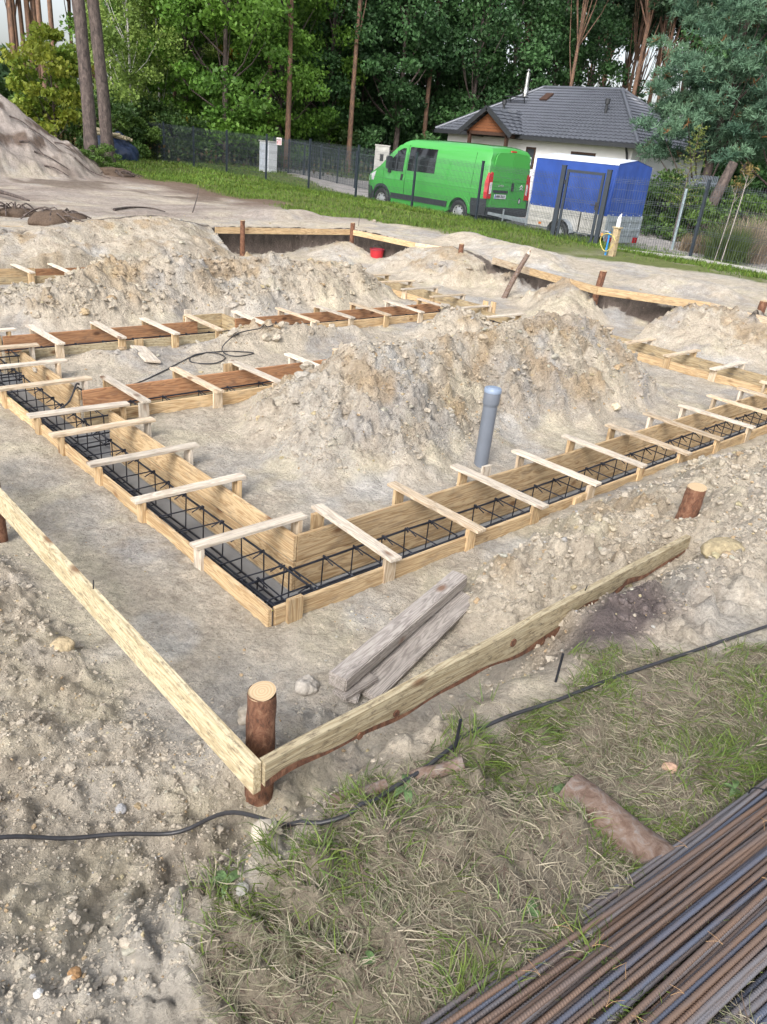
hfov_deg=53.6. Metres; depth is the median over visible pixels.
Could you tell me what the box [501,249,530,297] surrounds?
leaning pole
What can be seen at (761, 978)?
steel bar
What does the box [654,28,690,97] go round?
pine tree
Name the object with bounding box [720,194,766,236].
shrub
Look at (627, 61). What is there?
pine tree
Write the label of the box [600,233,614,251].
hose
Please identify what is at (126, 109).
bush
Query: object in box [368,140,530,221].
green van
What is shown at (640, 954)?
steel bar
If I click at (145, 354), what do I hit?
loose plank
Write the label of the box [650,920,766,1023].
steel bar
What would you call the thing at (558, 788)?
weed
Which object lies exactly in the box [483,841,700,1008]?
steel bar
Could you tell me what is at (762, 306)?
log post
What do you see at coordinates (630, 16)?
pine tree
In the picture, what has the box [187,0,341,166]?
deciduous tree
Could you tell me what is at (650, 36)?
pine tree
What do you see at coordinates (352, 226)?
log post
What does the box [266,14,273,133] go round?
pine tree
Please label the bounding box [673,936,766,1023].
steel bar
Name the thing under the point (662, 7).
pine tree
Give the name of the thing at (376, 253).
bucket
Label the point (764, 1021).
steel bar
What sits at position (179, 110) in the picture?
bush
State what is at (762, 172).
dark tree
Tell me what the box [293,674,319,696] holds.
stone
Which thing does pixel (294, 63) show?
dark tree
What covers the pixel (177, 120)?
bush
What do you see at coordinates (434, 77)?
dark tree
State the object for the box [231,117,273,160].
bush
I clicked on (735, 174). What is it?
dark tree
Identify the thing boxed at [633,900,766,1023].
steel bar
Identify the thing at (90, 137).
tall pine
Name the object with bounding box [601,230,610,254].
water tap
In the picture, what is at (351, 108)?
pine tree
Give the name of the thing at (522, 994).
steel bar
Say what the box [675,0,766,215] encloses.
dark tree
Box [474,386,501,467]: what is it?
drain pipe
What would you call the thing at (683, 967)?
steel bar
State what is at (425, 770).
log
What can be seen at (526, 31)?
pine tree
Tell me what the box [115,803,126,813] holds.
stone
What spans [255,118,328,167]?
bush
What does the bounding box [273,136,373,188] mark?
neighbour fence
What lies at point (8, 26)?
pine tree
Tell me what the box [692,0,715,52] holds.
pine tree
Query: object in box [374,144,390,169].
gate pillar
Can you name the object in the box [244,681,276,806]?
log post
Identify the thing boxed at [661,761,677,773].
stone
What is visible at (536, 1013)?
steel bar
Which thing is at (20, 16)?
pine tree
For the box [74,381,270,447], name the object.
rebar cage
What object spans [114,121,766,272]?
wire fence
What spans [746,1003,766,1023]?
steel bar
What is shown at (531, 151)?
window
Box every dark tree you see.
[167,28,261,96]
[213,25,309,113]
[253,0,387,168]
[256,21,347,112]
[297,0,411,150]
[298,0,437,153]
[335,0,470,169]
[356,2,424,146]
[382,0,522,146]
[405,0,557,139]
[405,1,524,139]
[435,0,570,108]
[506,0,632,93]
[555,0,650,101]
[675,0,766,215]
[701,23,766,219]
[718,23,766,194]
[720,40,766,216]
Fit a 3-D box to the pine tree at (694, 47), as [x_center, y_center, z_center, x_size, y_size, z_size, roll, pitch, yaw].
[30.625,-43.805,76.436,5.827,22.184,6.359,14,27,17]
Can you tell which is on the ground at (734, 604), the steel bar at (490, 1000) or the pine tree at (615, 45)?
the pine tree at (615, 45)
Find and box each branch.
[0,190,29,201]
[113,206,164,211]
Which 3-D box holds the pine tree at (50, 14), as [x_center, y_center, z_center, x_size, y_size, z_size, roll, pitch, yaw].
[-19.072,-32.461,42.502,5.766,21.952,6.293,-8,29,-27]
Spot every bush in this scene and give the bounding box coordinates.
[0,76,41,98]
[0,77,67,139]
[8,90,43,122]
[32,110,82,145]
[58,89,153,157]
[80,143,122,167]
[96,109,169,159]
[111,93,196,161]
[129,100,207,160]
[190,115,256,161]
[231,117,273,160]
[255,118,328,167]
[302,120,359,172]
[334,131,376,171]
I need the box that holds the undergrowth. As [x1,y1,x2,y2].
[51,130,371,179]
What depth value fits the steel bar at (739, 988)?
1.87 m
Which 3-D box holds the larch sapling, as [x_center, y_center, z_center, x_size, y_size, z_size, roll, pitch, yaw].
[10.205,-10.958,25.470,1.586,3.801,1.519,-17,34,-39]
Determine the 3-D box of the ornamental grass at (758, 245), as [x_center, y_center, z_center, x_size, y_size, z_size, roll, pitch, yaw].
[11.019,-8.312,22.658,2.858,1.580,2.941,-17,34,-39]
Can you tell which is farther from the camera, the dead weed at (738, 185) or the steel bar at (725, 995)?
the dead weed at (738, 185)
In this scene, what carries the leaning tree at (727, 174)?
on the ground at (734, 604)
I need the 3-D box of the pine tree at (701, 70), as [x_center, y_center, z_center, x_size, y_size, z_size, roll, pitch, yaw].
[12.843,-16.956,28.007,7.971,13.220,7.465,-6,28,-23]
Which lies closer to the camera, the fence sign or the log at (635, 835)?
the log at (635, 835)
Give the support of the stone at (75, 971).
on the ground at (734, 604)
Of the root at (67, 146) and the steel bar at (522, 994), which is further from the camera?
the root at (67, 146)
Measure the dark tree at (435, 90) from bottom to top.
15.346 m
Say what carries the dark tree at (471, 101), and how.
on the ground at (734, 604)
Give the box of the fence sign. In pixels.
[276,137,281,144]
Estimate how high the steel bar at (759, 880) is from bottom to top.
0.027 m
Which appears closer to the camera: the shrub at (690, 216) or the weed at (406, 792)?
the weed at (406, 792)
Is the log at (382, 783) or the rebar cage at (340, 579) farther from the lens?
the rebar cage at (340, 579)
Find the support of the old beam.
on the wood block at (367, 680)
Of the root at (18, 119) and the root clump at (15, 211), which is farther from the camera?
the root at (18, 119)
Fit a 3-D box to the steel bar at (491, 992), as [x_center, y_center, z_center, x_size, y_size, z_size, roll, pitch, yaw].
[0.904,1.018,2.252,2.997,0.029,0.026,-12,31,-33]
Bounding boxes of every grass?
[78,147,766,1023]
[669,232,717,254]
[695,218,765,264]
[703,209,766,264]
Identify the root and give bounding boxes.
[9,115,29,126]
[19,140,41,152]
[29,127,61,151]
[34,150,67,168]
[44,164,68,175]
[54,141,82,158]
[74,157,110,178]
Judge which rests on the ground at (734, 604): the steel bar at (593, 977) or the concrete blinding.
the concrete blinding
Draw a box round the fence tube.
[671,188,687,248]
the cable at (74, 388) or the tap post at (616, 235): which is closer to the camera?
the cable at (74, 388)
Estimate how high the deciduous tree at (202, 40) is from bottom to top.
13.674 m
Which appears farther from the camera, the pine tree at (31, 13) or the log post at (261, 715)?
the pine tree at (31, 13)
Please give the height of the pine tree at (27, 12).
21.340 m
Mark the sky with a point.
(58, 7)
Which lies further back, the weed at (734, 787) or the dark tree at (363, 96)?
the dark tree at (363, 96)
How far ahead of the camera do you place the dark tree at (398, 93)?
46.53 m
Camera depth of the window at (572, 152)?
38.86 m
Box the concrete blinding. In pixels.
[0,372,766,623]
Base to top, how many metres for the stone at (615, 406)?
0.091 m
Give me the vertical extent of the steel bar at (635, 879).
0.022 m
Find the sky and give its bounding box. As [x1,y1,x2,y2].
[0,0,704,122]
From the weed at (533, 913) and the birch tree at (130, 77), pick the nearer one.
the weed at (533, 913)
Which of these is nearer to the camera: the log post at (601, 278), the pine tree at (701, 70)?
the log post at (601, 278)
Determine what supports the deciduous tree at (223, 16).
on the ground at (734, 604)
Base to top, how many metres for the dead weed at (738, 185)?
2.287 m
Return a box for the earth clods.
[0,212,766,1023]
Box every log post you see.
[0,484,7,542]
[240,220,244,255]
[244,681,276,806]
[350,222,354,243]
[458,243,463,252]
[592,270,606,304]
[674,483,706,518]
[757,300,766,312]
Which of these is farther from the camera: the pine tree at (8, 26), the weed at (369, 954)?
the pine tree at (8, 26)
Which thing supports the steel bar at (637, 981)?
on the ground at (734, 604)
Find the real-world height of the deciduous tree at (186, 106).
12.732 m
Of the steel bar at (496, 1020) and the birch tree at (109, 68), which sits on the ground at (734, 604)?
the birch tree at (109, 68)
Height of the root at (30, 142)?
0.390 m
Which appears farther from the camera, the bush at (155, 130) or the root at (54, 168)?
the bush at (155, 130)
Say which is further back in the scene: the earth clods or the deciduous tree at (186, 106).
the deciduous tree at (186, 106)
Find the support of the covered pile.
on the ground at (734, 604)
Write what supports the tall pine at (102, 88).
on the ground at (734, 604)
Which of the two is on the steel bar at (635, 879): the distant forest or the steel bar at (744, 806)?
the steel bar at (744, 806)
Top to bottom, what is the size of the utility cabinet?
1.530 m
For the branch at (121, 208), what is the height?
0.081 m
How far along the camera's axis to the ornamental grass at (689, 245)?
23.61 m
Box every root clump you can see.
[0,202,36,217]
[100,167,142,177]
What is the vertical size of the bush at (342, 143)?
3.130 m
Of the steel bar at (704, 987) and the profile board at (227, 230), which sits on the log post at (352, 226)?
the profile board at (227, 230)
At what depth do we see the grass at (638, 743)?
2.32 m
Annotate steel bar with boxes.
[421,778,766,1023]
[434,801,741,1023]
[440,796,766,1023]
[453,789,766,1023]
[463,803,766,1023]
[469,782,766,1003]
[475,805,766,1023]
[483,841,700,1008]
[488,811,766,1023]
[493,839,721,1010]
[497,877,687,1023]
[500,822,766,1023]
[502,815,766,1023]
[509,829,766,1023]
[521,825,766,1023]
[528,880,708,1023]
[531,840,766,1023]
[533,836,766,1023]
[545,844,766,1023]
[551,848,766,1023]
[552,847,766,1022]
[563,856,766,1023]
[565,873,745,1021]
[571,863,766,1023]
[584,872,766,1023]
[591,877,766,1023]
[602,885,766,1023]
[617,887,766,1023]
[629,896,766,1023]
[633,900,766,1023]
[635,905,766,1023]
[640,910,766,1023]
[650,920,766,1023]
[658,926,766,1023]
[671,957,742,1023]
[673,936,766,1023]
[682,946,766,1023]
[692,873,764,933]
[693,873,766,936]
[693,956,766,1023]
[698,958,766,1023]
[706,788,766,836]
[708,970,766,1023]
[716,979,766,1023]
[728,989,766,1023]
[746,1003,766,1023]
[758,1016,766,1023]
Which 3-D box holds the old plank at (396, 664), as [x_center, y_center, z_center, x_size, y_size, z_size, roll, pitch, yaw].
[0.195,0.662,3.911,0.130,0.028,1.028,26,35,23]
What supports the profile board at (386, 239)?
on the log post at (352, 226)
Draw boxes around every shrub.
[0,20,82,137]
[640,168,730,237]
[640,178,668,232]
[643,185,700,227]
[656,187,733,242]
[689,173,766,233]
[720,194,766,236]
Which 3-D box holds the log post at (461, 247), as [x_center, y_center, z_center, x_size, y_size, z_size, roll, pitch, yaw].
[1.533,-5.001,15.450,0.109,0.893,0.115,-17,34,-39]
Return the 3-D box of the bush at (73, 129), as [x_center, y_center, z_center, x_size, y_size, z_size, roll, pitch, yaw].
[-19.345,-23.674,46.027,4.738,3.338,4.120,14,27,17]
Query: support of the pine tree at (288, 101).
on the ground at (734, 604)
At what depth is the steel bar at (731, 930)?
1.97 m
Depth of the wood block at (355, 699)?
3.44 m
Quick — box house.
[432,69,706,199]
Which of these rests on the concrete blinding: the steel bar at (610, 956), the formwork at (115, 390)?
the formwork at (115, 390)
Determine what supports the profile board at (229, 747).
on the log post at (3, 534)
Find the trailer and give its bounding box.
[487,153,652,242]
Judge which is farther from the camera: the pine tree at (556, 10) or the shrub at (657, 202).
the pine tree at (556, 10)
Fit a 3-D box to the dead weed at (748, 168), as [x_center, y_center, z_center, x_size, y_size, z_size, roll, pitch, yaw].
[9.660,-8.073,20.651,0.532,2.653,0.566,-17,34,-39]
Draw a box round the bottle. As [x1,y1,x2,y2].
[616,213,621,226]
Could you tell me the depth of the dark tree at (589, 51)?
54.18 m
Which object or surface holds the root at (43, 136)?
hanging from the ground at (734, 604)
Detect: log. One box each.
[329,779,387,807]
[409,756,465,780]
[557,773,677,871]
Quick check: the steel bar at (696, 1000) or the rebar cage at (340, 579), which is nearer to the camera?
the steel bar at (696, 1000)
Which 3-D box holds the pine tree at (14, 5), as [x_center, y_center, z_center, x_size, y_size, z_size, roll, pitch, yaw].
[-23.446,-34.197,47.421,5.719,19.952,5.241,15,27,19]
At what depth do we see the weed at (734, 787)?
2.63 m
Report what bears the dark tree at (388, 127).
on the ground at (734, 604)
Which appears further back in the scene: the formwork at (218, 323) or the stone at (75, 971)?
the formwork at (218, 323)
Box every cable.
[0,625,766,840]
[14,382,79,411]
[69,321,277,401]
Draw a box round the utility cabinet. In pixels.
[259,140,276,171]
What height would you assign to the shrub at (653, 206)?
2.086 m
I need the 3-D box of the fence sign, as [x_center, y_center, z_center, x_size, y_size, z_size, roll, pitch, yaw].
[-4.102,-14.557,29.793,0.018,0.260,0.340,-17,34,-39]
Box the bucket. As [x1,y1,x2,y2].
[370,245,384,258]
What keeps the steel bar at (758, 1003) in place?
on the steel bar
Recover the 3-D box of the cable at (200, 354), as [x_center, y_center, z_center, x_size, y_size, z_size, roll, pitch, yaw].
[-1.955,-1.770,8.257,0.404,0.277,4.021,17,28,23]
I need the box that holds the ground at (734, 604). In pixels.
[0,94,766,1023]
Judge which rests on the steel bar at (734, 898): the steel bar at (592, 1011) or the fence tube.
the steel bar at (592, 1011)
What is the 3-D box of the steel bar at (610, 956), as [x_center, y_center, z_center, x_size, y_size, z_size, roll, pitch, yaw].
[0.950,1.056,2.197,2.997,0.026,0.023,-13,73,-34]
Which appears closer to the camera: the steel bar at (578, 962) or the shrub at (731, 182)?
the steel bar at (578, 962)
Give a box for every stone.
[33,988,43,998]
[50,636,74,651]
[67,966,81,979]
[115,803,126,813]
[237,704,246,724]
[251,818,278,842]
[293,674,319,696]
[611,402,620,410]
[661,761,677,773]
[700,537,744,558]
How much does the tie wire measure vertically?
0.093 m
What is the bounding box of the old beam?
[328,570,466,691]
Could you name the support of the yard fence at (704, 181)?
on the ground at (734, 604)
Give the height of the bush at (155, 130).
2.504 m
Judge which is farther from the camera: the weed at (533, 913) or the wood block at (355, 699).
the wood block at (355, 699)
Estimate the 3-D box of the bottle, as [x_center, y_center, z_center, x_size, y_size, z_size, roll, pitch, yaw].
[5.667,-7.013,18.230,0.098,0.304,0.100,-17,34,-39]
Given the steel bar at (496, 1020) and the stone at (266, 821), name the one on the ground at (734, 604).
the stone at (266, 821)
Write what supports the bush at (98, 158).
on the ground at (734, 604)
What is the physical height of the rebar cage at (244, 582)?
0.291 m
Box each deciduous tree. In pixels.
[59,2,230,114]
[101,0,268,152]
[137,0,308,163]
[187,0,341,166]
[235,0,367,150]
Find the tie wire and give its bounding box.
[748,787,766,793]
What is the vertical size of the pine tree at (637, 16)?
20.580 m
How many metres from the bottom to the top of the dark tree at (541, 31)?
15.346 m
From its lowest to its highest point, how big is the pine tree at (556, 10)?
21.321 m
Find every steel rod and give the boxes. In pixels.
[453,718,461,751]
[554,653,563,682]
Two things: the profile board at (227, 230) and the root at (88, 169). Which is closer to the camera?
the profile board at (227, 230)
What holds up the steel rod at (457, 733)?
on the ground at (734, 604)
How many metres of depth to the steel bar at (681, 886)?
2.05 m
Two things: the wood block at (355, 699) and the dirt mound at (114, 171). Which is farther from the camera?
the dirt mound at (114, 171)
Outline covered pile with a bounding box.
[96,127,139,161]
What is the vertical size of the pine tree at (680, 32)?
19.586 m
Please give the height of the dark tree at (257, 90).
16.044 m
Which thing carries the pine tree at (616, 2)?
on the ground at (734, 604)
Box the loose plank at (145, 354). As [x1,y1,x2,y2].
[130,345,160,362]
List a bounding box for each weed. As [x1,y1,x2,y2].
[205,870,239,898]
[360,950,374,964]
[392,774,412,807]
[516,898,543,920]
[554,783,565,793]
[714,176,747,260]
[721,162,759,261]
[723,779,740,798]
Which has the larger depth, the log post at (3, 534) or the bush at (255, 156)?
the bush at (255, 156)
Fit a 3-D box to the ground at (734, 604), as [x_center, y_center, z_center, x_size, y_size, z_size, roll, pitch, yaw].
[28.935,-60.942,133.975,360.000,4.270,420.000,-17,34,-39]
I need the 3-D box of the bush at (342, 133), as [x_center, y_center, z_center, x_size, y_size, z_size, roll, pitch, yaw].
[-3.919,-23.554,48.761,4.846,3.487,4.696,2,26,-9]
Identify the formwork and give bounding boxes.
[0,262,91,284]
[0,327,306,626]
[2,298,454,372]
[82,338,421,426]
[272,380,766,625]
[363,267,766,392]
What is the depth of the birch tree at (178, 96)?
47.08 m
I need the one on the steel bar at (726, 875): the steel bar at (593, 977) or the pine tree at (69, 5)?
the steel bar at (593, 977)
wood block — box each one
[333,672,377,700]
[340,692,360,703]
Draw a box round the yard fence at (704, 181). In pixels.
[651,171,718,214]
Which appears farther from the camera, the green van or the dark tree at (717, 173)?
the dark tree at (717, 173)
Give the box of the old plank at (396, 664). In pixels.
[360,591,469,699]
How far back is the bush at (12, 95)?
36.67 m
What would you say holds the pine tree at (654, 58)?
on the ground at (734, 604)
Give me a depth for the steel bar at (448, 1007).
2.14 m
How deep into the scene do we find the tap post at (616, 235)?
18.39 m
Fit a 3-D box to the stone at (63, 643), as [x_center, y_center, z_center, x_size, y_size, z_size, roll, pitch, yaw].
[-1.488,0.620,3.523,0.104,0.080,0.109,11,26,11]
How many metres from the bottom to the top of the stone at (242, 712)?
0.100 m
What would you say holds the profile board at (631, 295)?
on the ground at (734, 604)
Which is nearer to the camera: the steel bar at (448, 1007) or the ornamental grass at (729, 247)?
the steel bar at (448, 1007)
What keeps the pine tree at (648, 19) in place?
on the ground at (734, 604)
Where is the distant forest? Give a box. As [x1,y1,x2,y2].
[0,22,766,192]
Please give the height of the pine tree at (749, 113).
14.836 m
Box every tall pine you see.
[71,0,98,154]
[87,0,115,163]
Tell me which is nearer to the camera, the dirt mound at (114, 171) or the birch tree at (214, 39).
the dirt mound at (114, 171)
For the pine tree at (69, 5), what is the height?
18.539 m
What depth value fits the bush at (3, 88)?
40.28 m
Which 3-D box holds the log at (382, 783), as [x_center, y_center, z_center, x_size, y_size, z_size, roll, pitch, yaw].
[-0.078,0.903,2.431,0.195,0.058,0.046,-6,28,-23]
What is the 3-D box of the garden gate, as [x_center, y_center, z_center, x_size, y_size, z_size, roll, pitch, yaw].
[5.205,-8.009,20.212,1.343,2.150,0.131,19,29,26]
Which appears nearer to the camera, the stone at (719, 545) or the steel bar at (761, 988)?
the steel bar at (761, 988)
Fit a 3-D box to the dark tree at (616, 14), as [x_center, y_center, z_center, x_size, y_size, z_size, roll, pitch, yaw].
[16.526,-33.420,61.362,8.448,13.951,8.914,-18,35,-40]
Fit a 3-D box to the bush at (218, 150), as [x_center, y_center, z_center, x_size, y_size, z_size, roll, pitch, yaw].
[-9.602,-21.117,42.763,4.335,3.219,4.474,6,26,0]
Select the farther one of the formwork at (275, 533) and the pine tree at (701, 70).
the pine tree at (701, 70)
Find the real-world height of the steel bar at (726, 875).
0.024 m
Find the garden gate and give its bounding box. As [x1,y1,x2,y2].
[550,165,612,242]
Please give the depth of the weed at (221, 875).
2.19 m
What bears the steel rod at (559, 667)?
on the ground at (734, 604)
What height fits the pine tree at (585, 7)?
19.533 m
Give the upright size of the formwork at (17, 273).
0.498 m
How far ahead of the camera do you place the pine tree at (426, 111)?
49.14 m
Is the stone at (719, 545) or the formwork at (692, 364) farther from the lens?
the formwork at (692, 364)
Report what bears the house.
on the ground at (734, 604)
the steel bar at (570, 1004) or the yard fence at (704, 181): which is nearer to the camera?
the steel bar at (570, 1004)
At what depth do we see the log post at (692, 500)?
4.71 m
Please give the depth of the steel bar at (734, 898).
2.12 m
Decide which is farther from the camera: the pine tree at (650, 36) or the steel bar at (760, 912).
the pine tree at (650, 36)
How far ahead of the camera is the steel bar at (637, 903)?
2.09 m
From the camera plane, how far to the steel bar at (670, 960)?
1.93 m
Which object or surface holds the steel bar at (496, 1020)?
on the steel bar at (566, 969)
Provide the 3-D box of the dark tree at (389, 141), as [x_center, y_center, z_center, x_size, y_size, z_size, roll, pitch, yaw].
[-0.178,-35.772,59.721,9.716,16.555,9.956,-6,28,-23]
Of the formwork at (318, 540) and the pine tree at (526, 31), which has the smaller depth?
the formwork at (318, 540)
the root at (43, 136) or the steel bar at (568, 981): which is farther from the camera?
the root at (43, 136)
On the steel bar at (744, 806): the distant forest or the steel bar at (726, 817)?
the steel bar at (726, 817)
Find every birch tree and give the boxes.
[64,0,160,132]
[69,0,191,157]
[104,1,191,113]
[106,0,219,152]
[161,2,238,154]
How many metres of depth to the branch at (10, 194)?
15.85 m
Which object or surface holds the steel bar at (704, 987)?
on the steel bar at (725, 978)
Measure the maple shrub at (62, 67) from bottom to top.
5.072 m
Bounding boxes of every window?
[526,147,535,168]
[571,151,595,156]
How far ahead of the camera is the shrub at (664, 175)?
26.98 m
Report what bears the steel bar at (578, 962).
on the steel bar
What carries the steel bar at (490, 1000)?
on the steel bar at (671, 863)
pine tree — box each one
[6,0,15,104]
[7,0,16,68]
[12,0,18,49]
[17,0,26,65]
[24,0,35,74]
[29,0,35,68]
[31,0,40,79]
[35,0,47,88]
[47,0,58,88]
[64,0,79,126]
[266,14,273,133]
[283,0,293,167]
[345,0,366,172]
[422,0,441,138]
[507,1,533,90]
[528,0,575,83]
[569,0,608,85]
[572,3,607,86]
[598,0,633,86]
[598,0,640,86]
[617,15,663,86]
[619,0,655,88]
[622,0,663,91]
[629,0,766,189]
[629,16,671,95]
[632,0,661,95]
[637,16,676,96]
[647,0,683,103]
[648,0,710,101]
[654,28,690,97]
[666,0,704,62]
[669,2,713,118]
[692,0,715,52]
[699,21,766,185]
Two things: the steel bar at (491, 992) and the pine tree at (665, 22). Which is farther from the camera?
the pine tree at (665, 22)
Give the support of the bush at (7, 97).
on the ground at (734, 604)
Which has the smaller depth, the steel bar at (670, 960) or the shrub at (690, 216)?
the steel bar at (670, 960)
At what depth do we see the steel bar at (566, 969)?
1.87 m
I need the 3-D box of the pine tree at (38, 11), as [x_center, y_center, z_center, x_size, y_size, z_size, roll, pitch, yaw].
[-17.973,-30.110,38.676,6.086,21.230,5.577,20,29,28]
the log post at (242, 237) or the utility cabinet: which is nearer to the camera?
the log post at (242, 237)
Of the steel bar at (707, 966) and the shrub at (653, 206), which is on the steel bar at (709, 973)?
the steel bar at (707, 966)
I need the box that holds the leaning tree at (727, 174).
[694,161,737,239]
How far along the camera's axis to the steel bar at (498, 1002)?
1.94 m
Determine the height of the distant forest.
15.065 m
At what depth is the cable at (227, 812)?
2.57 m
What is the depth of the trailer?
21.01 m
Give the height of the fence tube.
1.850 m
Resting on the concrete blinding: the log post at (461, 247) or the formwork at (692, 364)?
the formwork at (692, 364)
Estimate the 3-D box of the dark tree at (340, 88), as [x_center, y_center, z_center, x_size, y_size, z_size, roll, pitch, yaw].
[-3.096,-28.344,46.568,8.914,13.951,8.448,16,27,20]
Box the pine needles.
[522,818,766,1023]
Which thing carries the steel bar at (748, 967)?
on the steel bar at (739, 988)
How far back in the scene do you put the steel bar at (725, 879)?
2.06 m
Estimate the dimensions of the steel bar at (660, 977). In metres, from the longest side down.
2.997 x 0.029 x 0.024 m
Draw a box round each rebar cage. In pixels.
[0,311,440,381]
[0,359,315,606]
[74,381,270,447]
[243,408,766,611]
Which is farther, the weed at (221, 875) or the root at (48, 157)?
the root at (48, 157)
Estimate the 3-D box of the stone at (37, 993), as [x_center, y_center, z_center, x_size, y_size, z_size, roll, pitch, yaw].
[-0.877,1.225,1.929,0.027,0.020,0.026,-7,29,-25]
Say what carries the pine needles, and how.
on the ground at (734, 604)
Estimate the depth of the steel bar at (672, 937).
1.96 m
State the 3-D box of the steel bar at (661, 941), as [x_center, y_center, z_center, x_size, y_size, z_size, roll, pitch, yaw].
[0.959,1.075,2.147,2.997,0.023,0.025,-12,31,-33]
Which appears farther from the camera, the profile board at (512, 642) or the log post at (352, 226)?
the log post at (352, 226)
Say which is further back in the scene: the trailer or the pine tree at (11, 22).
the pine tree at (11, 22)
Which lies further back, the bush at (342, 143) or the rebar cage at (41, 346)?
the bush at (342, 143)
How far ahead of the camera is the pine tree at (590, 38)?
68.51 m
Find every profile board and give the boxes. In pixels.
[0,488,260,794]
[215,227,349,234]
[260,534,690,787]
[353,230,441,247]
[492,257,766,324]
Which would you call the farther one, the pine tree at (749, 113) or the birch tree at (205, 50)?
the birch tree at (205, 50)
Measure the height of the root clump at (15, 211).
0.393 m
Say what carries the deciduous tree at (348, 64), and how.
on the ground at (734, 604)
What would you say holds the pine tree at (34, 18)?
on the ground at (734, 604)
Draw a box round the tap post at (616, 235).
[608,226,622,256]
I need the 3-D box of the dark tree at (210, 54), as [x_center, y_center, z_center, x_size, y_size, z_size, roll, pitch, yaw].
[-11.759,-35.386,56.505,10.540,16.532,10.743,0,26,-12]
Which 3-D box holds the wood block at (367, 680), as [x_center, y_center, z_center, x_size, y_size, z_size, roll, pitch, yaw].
[-0.129,0.805,3.520,0.085,0.026,0.232,25,29,34]
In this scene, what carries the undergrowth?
on the ground at (734, 604)
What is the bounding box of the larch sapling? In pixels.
[659,122,709,240]

